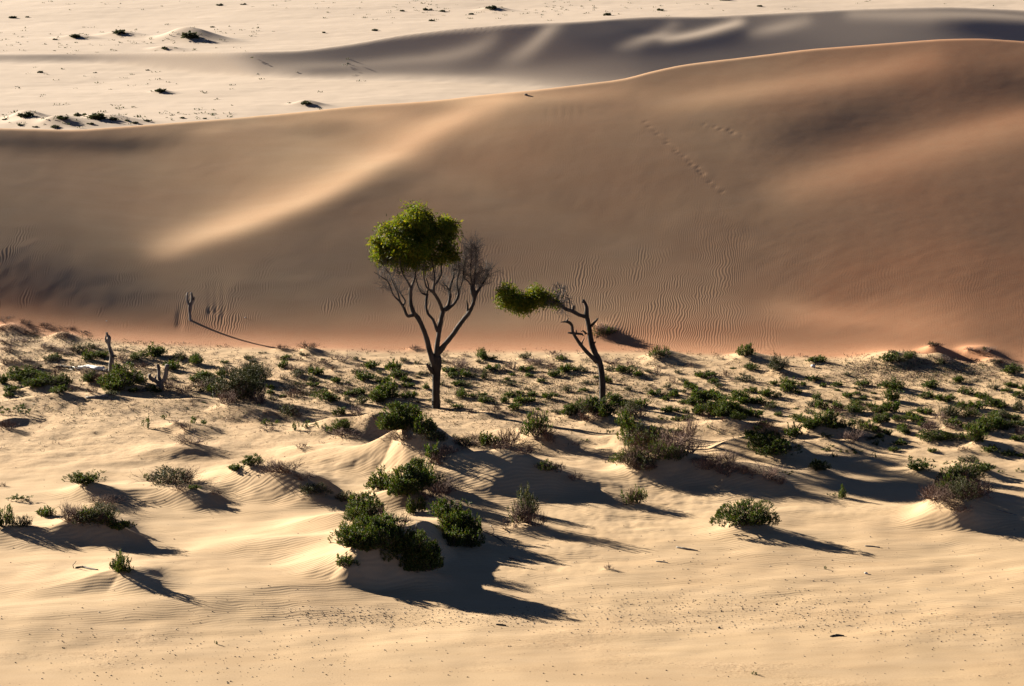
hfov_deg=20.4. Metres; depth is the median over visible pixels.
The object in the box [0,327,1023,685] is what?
sand flat
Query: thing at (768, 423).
dry shrub
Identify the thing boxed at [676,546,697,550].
driftwood
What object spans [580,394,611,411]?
green shrub
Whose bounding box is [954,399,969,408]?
green shrub
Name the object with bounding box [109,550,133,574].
green shrub
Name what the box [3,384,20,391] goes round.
green shrub
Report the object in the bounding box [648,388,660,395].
green shrub
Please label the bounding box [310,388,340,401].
green shrub
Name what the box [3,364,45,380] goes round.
green shrub
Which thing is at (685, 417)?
green shrub
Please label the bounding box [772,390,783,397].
olive shrub
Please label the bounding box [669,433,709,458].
dry shrub
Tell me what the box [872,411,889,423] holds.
green shrub
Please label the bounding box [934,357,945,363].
olive shrub
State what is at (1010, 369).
green shrub
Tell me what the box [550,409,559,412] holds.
olive shrub
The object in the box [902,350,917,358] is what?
green shrub
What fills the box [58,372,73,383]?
olive shrub
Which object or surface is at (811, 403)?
olive shrub
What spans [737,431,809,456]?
green shrub
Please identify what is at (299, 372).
olive shrub
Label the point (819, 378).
green shrub
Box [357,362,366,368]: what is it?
dry shrub
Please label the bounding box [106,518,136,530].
green shrub
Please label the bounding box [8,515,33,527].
olive shrub
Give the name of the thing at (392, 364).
green shrub
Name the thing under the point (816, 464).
green shrub
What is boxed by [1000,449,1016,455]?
green shrub
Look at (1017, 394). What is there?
green shrub
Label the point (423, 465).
green shrub
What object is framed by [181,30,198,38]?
shrub
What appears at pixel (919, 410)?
green shrub
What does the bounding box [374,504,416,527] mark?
dry shrub
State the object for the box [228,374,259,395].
olive shrub
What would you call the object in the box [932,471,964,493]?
half dry shrub
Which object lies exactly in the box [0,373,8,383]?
green shrub
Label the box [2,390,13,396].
green shrub
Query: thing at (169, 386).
dry shrub
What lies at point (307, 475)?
dry shrub
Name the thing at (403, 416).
green shrub
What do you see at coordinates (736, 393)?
green shrub
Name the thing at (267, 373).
olive shrub
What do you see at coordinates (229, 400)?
dry shrub
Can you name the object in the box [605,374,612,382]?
green shrub
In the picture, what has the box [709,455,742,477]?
dry shrub
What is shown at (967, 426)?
green shrub
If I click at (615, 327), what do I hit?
dry shrub
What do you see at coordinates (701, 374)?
green shrub
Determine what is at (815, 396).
green shrub
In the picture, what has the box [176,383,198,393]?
dry shrub
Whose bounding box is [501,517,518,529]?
dry shrub
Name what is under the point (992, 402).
green shrub
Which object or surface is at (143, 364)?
dry shrub
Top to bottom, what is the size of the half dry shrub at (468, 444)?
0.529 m
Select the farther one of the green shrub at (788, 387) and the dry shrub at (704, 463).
the green shrub at (788, 387)
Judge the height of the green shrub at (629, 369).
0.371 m
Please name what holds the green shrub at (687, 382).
on the sand flat
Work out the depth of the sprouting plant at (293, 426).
110.79 m
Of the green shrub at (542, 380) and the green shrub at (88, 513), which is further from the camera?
the green shrub at (542, 380)
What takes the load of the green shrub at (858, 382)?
on the sand flat
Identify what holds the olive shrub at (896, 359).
on the sand flat
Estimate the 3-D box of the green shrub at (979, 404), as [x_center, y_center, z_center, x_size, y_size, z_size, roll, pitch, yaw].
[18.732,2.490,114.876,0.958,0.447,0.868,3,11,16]
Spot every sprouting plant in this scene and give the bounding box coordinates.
[0,403,30,415]
[5,493,33,500]
[141,416,149,427]
[190,415,207,424]
[292,421,299,430]
[302,420,309,427]
[314,421,326,428]
[821,444,833,450]
[872,439,884,445]
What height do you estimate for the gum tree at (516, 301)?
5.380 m
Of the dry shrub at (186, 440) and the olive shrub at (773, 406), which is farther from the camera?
the olive shrub at (773, 406)
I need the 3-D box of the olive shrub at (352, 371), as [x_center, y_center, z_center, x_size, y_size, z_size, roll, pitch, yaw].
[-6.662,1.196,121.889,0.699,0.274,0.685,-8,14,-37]
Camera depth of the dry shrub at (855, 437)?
108.54 m
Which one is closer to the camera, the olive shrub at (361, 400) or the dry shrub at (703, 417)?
the dry shrub at (703, 417)
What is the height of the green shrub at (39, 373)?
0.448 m
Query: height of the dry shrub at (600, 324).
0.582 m
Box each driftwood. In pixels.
[73,561,97,569]
[86,390,112,398]
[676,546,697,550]
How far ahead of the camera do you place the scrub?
283.82 m
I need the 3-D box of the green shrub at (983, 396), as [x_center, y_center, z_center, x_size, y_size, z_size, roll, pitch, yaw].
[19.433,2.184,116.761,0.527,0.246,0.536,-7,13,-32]
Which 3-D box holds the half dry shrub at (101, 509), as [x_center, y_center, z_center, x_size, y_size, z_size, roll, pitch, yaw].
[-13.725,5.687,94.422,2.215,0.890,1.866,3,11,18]
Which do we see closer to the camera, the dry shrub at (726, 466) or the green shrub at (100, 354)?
the dry shrub at (726, 466)
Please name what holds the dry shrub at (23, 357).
on the sand flat
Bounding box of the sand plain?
[0,0,1023,129]
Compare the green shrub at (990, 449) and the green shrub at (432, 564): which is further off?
the green shrub at (990, 449)
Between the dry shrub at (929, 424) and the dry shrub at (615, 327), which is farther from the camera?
the dry shrub at (615, 327)
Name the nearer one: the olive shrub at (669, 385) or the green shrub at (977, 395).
the green shrub at (977, 395)
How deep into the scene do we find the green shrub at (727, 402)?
113.44 m
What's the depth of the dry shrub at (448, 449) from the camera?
102.37 m
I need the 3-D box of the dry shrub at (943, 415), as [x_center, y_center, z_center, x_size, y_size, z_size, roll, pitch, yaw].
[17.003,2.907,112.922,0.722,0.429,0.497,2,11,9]
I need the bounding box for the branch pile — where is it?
[56,364,74,370]
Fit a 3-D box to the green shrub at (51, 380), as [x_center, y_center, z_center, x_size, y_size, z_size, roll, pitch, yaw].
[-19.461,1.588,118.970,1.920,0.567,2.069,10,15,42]
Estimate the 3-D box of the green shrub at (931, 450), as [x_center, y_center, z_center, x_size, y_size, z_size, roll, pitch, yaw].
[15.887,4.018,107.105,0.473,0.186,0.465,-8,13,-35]
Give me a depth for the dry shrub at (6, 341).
128.57 m
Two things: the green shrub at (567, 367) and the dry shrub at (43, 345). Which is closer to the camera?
the green shrub at (567, 367)
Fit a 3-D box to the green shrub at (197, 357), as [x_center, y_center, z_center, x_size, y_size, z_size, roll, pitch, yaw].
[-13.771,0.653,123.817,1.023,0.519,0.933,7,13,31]
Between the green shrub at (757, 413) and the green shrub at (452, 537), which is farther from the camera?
the green shrub at (757, 413)
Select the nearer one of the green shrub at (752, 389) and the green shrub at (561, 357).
the green shrub at (752, 389)
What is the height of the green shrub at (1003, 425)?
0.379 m
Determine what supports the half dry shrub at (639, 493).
on the sand flat
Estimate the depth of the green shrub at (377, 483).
100.46 m
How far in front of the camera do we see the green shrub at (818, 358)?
124.34 m
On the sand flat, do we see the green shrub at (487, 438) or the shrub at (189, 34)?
the green shrub at (487, 438)
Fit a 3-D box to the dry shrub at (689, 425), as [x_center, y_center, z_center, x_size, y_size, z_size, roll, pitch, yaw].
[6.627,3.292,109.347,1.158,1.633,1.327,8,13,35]
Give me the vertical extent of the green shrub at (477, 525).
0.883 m
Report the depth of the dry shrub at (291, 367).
122.69 m
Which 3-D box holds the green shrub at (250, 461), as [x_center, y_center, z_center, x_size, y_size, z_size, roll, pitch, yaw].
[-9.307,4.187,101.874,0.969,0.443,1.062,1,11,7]
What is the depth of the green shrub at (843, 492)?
100.37 m
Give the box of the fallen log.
[74,365,104,370]
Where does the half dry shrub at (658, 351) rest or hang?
on the sand flat
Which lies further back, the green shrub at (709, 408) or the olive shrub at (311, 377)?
the olive shrub at (311, 377)
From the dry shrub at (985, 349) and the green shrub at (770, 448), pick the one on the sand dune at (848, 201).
the dry shrub at (985, 349)
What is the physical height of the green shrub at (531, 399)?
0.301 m
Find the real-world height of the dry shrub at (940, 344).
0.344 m
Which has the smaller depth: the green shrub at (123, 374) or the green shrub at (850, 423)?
the green shrub at (850, 423)
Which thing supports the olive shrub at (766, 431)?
on the sand flat
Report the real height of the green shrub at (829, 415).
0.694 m
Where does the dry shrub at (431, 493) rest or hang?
on the sand flat
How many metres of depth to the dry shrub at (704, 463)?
102.12 m
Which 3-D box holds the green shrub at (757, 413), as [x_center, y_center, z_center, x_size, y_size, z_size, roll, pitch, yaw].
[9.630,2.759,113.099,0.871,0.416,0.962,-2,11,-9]
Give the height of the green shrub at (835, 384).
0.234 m
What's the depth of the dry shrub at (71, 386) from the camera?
118.40 m
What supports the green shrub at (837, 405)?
on the sand flat
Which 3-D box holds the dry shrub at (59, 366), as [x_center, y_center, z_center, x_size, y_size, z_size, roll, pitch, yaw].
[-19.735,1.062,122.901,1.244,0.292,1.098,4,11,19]
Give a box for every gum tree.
[364,199,505,408]
[492,280,605,400]
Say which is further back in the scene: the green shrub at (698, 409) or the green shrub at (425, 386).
the green shrub at (425, 386)
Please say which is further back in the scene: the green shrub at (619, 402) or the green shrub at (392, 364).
the green shrub at (392, 364)
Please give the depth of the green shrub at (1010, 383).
119.26 m
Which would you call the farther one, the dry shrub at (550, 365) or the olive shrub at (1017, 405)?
the dry shrub at (550, 365)
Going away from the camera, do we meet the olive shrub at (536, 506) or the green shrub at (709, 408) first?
the olive shrub at (536, 506)
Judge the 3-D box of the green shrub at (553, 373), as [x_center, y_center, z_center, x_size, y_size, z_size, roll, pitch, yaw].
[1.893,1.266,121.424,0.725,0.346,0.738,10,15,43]
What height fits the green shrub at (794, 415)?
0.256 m
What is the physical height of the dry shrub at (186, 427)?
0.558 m
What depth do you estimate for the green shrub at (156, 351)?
125.81 m
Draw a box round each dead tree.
[105,332,116,370]
[148,364,169,390]
[186,292,194,320]
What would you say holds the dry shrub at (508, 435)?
on the sand flat
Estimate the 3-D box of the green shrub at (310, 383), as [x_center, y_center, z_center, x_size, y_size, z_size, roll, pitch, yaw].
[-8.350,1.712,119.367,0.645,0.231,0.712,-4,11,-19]
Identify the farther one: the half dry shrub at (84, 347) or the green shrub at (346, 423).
the half dry shrub at (84, 347)
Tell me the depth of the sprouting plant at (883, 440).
108.44 m
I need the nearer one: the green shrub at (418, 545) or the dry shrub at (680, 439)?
the green shrub at (418, 545)
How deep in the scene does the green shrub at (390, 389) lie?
116.84 m
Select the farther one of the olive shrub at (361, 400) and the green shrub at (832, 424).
the olive shrub at (361, 400)
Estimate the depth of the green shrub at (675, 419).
112.55 m
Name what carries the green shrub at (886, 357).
on the sand flat
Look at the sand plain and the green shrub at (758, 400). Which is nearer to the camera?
the green shrub at (758, 400)
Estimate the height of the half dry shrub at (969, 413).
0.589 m
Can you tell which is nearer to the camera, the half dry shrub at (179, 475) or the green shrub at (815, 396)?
the half dry shrub at (179, 475)
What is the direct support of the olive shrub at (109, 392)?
on the sand flat
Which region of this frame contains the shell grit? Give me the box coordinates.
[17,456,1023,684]
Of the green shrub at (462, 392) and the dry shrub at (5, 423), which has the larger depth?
the green shrub at (462, 392)
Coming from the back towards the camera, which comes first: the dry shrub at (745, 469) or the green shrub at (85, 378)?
the green shrub at (85, 378)
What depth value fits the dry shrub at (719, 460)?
102.57 m
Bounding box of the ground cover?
[0,326,1021,458]
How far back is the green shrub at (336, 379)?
120.05 m
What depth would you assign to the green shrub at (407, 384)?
119.54 m
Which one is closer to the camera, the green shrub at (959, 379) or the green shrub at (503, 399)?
the green shrub at (503, 399)
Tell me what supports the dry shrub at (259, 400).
on the sand flat
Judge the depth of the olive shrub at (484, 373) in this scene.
121.02 m
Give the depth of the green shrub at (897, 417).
112.52 m
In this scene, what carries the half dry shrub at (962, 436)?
on the sand flat
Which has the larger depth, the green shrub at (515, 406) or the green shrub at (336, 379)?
the green shrub at (336, 379)
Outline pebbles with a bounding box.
[0,455,1023,684]
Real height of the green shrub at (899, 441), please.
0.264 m
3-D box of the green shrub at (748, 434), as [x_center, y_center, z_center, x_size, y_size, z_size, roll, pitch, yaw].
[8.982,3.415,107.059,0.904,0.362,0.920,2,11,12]
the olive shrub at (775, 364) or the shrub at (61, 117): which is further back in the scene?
the shrub at (61, 117)
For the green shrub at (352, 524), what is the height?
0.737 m
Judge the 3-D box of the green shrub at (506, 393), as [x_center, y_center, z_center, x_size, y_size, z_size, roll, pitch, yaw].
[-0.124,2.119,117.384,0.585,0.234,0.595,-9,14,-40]
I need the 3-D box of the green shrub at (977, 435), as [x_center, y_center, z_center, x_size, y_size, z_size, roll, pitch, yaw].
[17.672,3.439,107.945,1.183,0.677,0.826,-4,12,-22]
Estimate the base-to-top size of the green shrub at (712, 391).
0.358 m
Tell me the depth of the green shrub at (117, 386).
117.94 m
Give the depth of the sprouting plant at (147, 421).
111.50 m
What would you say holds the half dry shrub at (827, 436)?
on the sand flat
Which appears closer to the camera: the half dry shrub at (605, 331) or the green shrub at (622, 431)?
the green shrub at (622, 431)
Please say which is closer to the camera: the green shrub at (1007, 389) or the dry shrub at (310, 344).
the green shrub at (1007, 389)
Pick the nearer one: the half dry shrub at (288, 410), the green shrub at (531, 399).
the half dry shrub at (288, 410)
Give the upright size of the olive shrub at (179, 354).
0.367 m
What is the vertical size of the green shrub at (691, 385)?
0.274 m
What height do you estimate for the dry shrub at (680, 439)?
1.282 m
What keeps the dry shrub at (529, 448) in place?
on the sand flat
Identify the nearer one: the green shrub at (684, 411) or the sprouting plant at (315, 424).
the sprouting plant at (315, 424)
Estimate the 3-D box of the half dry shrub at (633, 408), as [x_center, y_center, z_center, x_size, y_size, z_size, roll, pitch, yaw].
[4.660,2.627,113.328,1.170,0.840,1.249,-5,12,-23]
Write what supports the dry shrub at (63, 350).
on the sand flat
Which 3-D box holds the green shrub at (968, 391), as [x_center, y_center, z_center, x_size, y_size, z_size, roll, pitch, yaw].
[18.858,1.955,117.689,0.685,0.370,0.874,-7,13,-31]
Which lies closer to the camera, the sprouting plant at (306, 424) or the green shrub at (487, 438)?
the green shrub at (487, 438)
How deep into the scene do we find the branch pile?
123.10 m
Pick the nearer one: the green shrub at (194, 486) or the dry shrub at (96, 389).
the green shrub at (194, 486)
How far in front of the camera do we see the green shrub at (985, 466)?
103.59 m
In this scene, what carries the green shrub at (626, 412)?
on the sand flat
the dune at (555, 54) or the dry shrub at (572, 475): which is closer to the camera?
the dry shrub at (572, 475)
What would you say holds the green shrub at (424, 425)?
on the sand flat
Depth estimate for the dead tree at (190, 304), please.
131.04 m
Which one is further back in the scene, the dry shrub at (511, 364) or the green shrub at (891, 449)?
the dry shrub at (511, 364)
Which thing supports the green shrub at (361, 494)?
on the sand flat
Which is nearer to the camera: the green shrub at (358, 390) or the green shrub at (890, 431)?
the green shrub at (890, 431)
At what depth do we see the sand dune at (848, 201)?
138.86 m
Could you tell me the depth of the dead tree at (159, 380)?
118.36 m
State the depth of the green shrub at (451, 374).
121.30 m
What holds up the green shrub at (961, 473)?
on the sand flat
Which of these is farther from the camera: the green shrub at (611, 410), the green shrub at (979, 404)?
the green shrub at (979, 404)
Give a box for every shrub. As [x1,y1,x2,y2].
[0,323,22,331]
[0,337,23,342]
[0,344,18,351]
[0,356,17,363]
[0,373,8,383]
[0,419,18,429]
[0,504,14,526]
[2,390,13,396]
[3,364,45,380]
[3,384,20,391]
[8,355,36,361]
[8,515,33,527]
[9,334,28,341]
[16,112,33,117]
[18,363,46,369]
[19,328,41,333]
[20,377,45,387]
[21,373,71,389]
[32,369,51,378]
[35,321,54,329]
[35,505,56,516]
[38,342,56,348]
[40,364,67,369]
[41,354,58,360]
[45,330,69,339]
[48,346,75,353]
[48,384,70,392]
[49,365,58,376]
[50,352,62,358]
[51,502,88,523]
[56,325,74,331]
[57,115,69,119]
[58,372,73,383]
[60,503,83,515]
[62,469,108,485]
[66,342,97,351]
[66,502,123,526]
[68,382,85,390]
[69,34,79,37]
[72,505,101,522]
[76,367,91,372]
[78,349,96,359]
[79,374,97,381]
[84,369,97,380]
[86,113,106,119]
[86,491,127,505]
[87,385,97,393]
[89,368,114,380]
[93,349,109,357]
[94,511,121,524]
[96,361,148,386]
[101,378,125,390]
[105,390,120,394]
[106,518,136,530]
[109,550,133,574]
[112,29,125,33]
[115,353,132,360]
[127,360,150,368]
[127,387,142,392]
[127,462,205,486]
[130,349,148,359]
[136,373,147,382]
[142,342,167,356]
[143,383,161,392]
[154,88,166,92]
[160,376,178,390]
[167,359,179,369]
[168,350,187,358]
[170,432,208,443]
[170,483,189,490]
[172,355,183,361]
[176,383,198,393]
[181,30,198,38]
[181,420,190,431]
[185,351,204,363]
[188,374,205,381]
[188,484,202,488]
[193,373,218,388]
[195,369,211,376]
[205,382,219,391]
[211,359,266,401]
[214,368,226,375]
[214,386,238,404]
[227,463,241,470]
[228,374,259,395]
[237,356,278,380]
[239,453,264,466]
[251,387,266,403]
[251,459,284,474]
[259,424,275,430]
[263,388,274,393]
[268,457,312,477]
[272,344,287,350]
[277,358,288,368]
[277,403,303,416]
[279,373,290,379]
[281,354,291,358]
[281,362,307,369]
[284,383,305,398]
[289,369,306,376]
[293,470,319,482]
[296,482,332,496]
[297,341,318,348]
[301,100,311,104]
[303,357,336,365]
[305,381,319,386]
[307,366,324,374]
[308,374,318,380]
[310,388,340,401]
[325,427,363,438]
[327,523,367,548]
[330,375,343,382]
[331,406,346,414]
[331,418,352,429]
[332,489,356,501]
[335,490,398,521]
[335,550,360,567]
[337,354,347,362]
[338,518,358,532]
[341,389,352,394]
[345,528,386,552]
[346,405,364,414]
[350,368,363,373]
[350,387,366,394]
[352,513,383,532]
[354,370,377,380]
[354,395,367,404]
[356,510,405,529]
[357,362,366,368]
[359,518,411,550]
[360,359,380,368]
[360,491,369,497]
[363,464,398,489]
[366,388,394,402]
[370,375,404,397]
[374,375,394,381]
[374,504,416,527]
[375,400,426,430]
[378,526,422,553]
[379,529,433,563]
[382,456,436,496]
[384,358,401,370]
[384,430,414,441]
[388,367,407,378]
[399,546,443,572]
[400,376,413,381]
[400,381,414,386]
[403,495,426,513]
[406,389,418,397]
[407,412,437,434]
[415,460,433,476]
[416,479,444,503]
[419,440,438,463]
[421,428,447,441]
[422,382,429,388]
[426,496,471,519]
[427,539,444,559]
[429,471,447,489]
[432,473,461,495]
[433,447,447,464]
[435,510,463,533]
[436,441,461,453]
[441,366,455,372]
[442,524,469,547]
[444,371,459,377]
[446,356,469,367]
[447,507,477,533]
[449,403,464,407]
[450,379,466,385]
[452,429,489,444]
[453,437,479,450]
[454,387,469,397]
[459,368,471,377]
[459,380,472,387]
[459,512,482,534]
[462,527,485,547]
[475,347,488,359]
[477,394,495,402]
[479,404,502,410]
[479,429,501,445]
[480,366,487,378]
[484,363,503,369]
[485,5,496,8]
[488,438,509,449]
[497,423,525,446]
[500,379,518,385]
[500,395,509,402]
[501,391,516,397]
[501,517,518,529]
[504,359,516,369]
[507,480,534,524]
[508,400,521,409]
[510,440,537,453]
[513,393,526,402]
[517,352,531,358]
[517,365,536,371]
[519,408,562,439]
[521,506,549,526]
[522,355,552,364]
[526,390,538,395]
[526,493,540,513]
[527,396,535,402]
[534,458,561,471]
[537,378,549,382]
[537,424,556,441]
[541,391,553,398]
[547,369,564,376]
[548,362,555,368]
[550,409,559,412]
[553,461,565,471]
[555,355,567,359]
[557,362,575,372]
[559,403,577,416]
[561,385,572,391]
[564,397,597,413]
[568,472,583,481]
[578,365,587,371]
[578,399,616,413]
[578,410,602,421]
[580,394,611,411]
[592,324,616,335]
[593,320,609,330]
[598,325,620,333]
[598,402,618,417]
[604,358,621,362]
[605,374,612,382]
[606,391,622,400]
[608,444,649,470]
[609,397,631,405]
[612,364,637,373]
[614,408,634,426]
[615,398,639,415]
[615,414,635,439]
[620,419,682,450]
[620,484,647,504]
[621,439,658,461]
[626,420,664,445]
[629,397,647,407]
[631,369,645,375]
[632,453,658,471]
[635,408,646,417]
[644,438,687,460]
[645,345,675,360]
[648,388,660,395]
[655,422,691,449]
[656,441,685,462]
[659,396,669,400]
[660,405,672,410]
[663,381,673,387]
[663,407,676,411]
[667,390,679,396]
[667,427,682,433]
[669,415,680,420]
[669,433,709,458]
[672,410,698,439]
[679,414,695,420]
[681,407,690,412]
[682,379,692,385]
[683,383,698,388]
[683,386,711,401]
[685,395,702,404]
[691,402,705,414]
[693,451,719,469]
[694,371,711,378]
[695,451,724,467]
[699,413,712,419]
[701,399,722,414]
[705,389,722,397]
[707,377,719,382]
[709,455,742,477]
[709,497,781,527]
[710,392,727,402]
[710,403,731,417]
[712,382,723,388]
[713,446,748,461]
[715,398,736,411]
[718,397,739,406]
[720,408,739,416]
[724,461,756,473]
[727,411,747,420]
[730,389,754,399]
[731,406,744,413]
[734,374,757,381]
[734,393,755,404]
[736,343,756,355]
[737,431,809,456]
[740,428,760,439]
[742,361,760,369]
[743,386,757,392]
[743,407,764,417]
[745,458,781,480]
[748,419,780,427]
[749,396,767,403]
[756,386,774,396]
[757,428,780,438]
[764,403,776,408]
[767,350,789,370]
[768,379,779,384]
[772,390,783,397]
[772,475,787,484]
[779,376,797,384]
[779,381,797,391]
[783,420,802,436]
[788,412,802,417]
[792,388,802,393]
[792,414,805,421]
[797,415,812,422]
[800,417,823,428]
[804,354,828,362]
[805,374,821,380]
[805,407,843,425]
[806,399,816,406]
[806,458,831,470]
[811,391,821,398]
[814,397,830,408]
[821,432,833,438]
[822,419,846,429]
[826,406,848,413]
[829,381,842,386]
[831,400,843,408]
[838,426,868,443]
[838,483,846,498]
[840,418,855,428]
[842,390,854,397]
[844,404,867,413]
[848,425,861,432]
[849,400,860,405]
[852,417,864,424]
[853,378,869,385]
[856,418,881,430]
[864,436,876,439]
[866,401,876,408]
[870,403,888,413]
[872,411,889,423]
[872,425,884,432]
[875,432,884,437]
[876,352,899,361]
[876,377,905,389]
[880,388,904,400]
[881,397,899,411]
[881,428,892,435]
[887,446,902,451]
[889,414,908,420]
[889,437,906,444]
[892,354,907,362]
[894,422,910,433]
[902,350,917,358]
[905,409,914,416]
[906,459,936,470]
[908,413,925,420]
[914,406,924,412]
[915,429,961,441]
[915,481,971,503]
[916,390,934,397]
[916,420,927,426]
[916,476,951,500]
[918,379,938,387]
[921,415,944,431]
[923,407,936,413]
[924,341,944,347]
[926,474,991,501]
[927,447,938,452]
[931,355,954,361]
[931,411,947,419]
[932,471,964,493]
[933,393,958,402]
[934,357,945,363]
[934,500,975,515]
[935,470,981,485]
[939,403,964,416]
[940,457,985,477]
[941,416,965,426]
[944,421,958,428]
[951,374,965,382]
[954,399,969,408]
[955,431,967,438]
[956,454,980,461]
[957,385,976,394]
[957,467,995,498]
[960,406,985,419]
[962,420,985,431]
[964,399,986,408]
[965,424,990,441]
[970,346,996,352]
[973,391,987,397]
[973,461,995,471]
[979,393,990,398]
[979,410,1000,432]
[980,443,1000,452]
[983,396,1003,406]
[985,409,1002,418]
[987,383,1000,388]
[988,357,1006,363]
[989,408,1008,418]
[995,400,1011,408]
[995,421,1013,429]
[1000,387,1013,391]
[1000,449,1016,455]
[1001,363,1022,374]
[1003,380,1014,386]
[1003,413,1022,419]
[1009,390,1023,397]
[1009,433,1023,440]
[1010,419,1023,426]
[1011,396,1023,410]
[1015,424,1023,433]
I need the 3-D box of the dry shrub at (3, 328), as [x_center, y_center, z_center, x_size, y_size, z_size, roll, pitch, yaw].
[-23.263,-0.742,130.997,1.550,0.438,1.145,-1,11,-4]
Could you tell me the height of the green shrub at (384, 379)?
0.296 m
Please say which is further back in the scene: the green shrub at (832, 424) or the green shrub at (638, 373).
the green shrub at (638, 373)
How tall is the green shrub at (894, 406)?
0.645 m
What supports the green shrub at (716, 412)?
on the sand flat
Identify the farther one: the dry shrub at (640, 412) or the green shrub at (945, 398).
the green shrub at (945, 398)
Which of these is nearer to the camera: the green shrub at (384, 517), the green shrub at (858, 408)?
the green shrub at (384, 517)
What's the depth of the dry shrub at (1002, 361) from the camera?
123.48 m
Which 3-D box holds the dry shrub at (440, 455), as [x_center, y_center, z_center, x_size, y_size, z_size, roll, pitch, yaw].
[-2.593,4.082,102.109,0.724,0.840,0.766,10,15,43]
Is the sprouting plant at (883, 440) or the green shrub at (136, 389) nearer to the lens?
the sprouting plant at (883, 440)
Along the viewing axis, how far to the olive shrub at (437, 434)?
103.02 m
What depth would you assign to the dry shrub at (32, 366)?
122.67 m
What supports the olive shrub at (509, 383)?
on the sand flat
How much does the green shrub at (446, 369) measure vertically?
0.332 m
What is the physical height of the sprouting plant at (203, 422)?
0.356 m
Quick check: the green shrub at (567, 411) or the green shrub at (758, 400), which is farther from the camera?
the green shrub at (758, 400)
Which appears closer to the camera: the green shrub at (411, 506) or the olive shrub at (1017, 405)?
the green shrub at (411, 506)
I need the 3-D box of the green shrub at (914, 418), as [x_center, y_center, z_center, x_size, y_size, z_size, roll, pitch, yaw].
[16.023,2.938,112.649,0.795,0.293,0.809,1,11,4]
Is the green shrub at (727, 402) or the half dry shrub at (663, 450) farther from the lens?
the green shrub at (727, 402)
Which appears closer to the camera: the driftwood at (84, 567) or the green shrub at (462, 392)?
the driftwood at (84, 567)
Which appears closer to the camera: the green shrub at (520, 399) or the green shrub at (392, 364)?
the green shrub at (520, 399)
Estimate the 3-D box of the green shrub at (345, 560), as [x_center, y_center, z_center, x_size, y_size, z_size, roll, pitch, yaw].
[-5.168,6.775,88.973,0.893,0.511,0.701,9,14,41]
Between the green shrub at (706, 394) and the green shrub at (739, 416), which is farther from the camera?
the green shrub at (706, 394)
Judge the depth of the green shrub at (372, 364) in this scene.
123.35 m
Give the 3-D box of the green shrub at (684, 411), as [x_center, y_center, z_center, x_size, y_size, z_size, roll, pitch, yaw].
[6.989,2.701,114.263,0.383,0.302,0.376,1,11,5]
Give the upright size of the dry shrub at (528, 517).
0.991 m
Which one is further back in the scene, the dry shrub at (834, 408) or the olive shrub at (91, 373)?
the olive shrub at (91, 373)
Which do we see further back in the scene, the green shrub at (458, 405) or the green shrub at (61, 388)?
the green shrub at (61, 388)
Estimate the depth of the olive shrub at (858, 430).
109.39 m
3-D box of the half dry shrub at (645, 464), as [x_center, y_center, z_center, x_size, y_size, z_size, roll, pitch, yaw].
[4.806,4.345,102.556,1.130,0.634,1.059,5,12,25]
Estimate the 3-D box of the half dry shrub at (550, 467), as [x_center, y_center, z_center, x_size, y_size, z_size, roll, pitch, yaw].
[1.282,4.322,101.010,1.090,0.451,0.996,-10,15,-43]
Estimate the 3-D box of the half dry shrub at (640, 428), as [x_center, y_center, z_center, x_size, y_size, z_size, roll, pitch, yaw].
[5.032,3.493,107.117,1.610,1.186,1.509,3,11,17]
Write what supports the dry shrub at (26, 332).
on the sand dune at (848, 201)
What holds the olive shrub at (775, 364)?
on the sand flat
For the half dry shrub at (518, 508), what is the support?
on the sand flat
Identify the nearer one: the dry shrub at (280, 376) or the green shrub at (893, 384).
the green shrub at (893, 384)
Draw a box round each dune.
[0,7,1023,87]
[0,39,1023,363]
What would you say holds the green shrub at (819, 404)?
on the sand flat
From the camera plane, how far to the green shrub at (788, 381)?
119.43 m
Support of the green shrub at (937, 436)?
on the sand flat
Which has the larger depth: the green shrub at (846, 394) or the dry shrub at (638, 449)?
the green shrub at (846, 394)
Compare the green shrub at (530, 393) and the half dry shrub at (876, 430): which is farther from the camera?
the green shrub at (530, 393)
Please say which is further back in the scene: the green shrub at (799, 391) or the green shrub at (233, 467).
the green shrub at (799, 391)
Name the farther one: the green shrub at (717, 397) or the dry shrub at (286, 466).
the green shrub at (717, 397)
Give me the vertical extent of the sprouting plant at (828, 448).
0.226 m
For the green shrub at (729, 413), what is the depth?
112.44 m
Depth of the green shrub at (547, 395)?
116.73 m
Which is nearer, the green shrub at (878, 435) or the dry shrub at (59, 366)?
the green shrub at (878, 435)
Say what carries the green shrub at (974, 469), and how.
on the sand flat
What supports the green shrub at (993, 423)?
on the sand flat
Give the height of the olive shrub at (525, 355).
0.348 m
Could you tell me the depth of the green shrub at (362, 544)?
89.13 m
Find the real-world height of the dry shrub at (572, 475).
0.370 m
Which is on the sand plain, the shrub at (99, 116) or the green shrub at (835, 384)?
the shrub at (99, 116)
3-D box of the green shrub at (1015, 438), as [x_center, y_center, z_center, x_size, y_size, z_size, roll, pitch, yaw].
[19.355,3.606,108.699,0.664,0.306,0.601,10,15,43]
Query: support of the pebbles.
on the sand flat
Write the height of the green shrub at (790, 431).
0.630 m
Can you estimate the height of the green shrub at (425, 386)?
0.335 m
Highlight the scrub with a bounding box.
[0,0,993,127]
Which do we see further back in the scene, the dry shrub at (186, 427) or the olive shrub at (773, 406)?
the olive shrub at (773, 406)
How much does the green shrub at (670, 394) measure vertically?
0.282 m
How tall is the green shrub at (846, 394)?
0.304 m
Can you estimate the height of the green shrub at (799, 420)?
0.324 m
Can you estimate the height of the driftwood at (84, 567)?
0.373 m

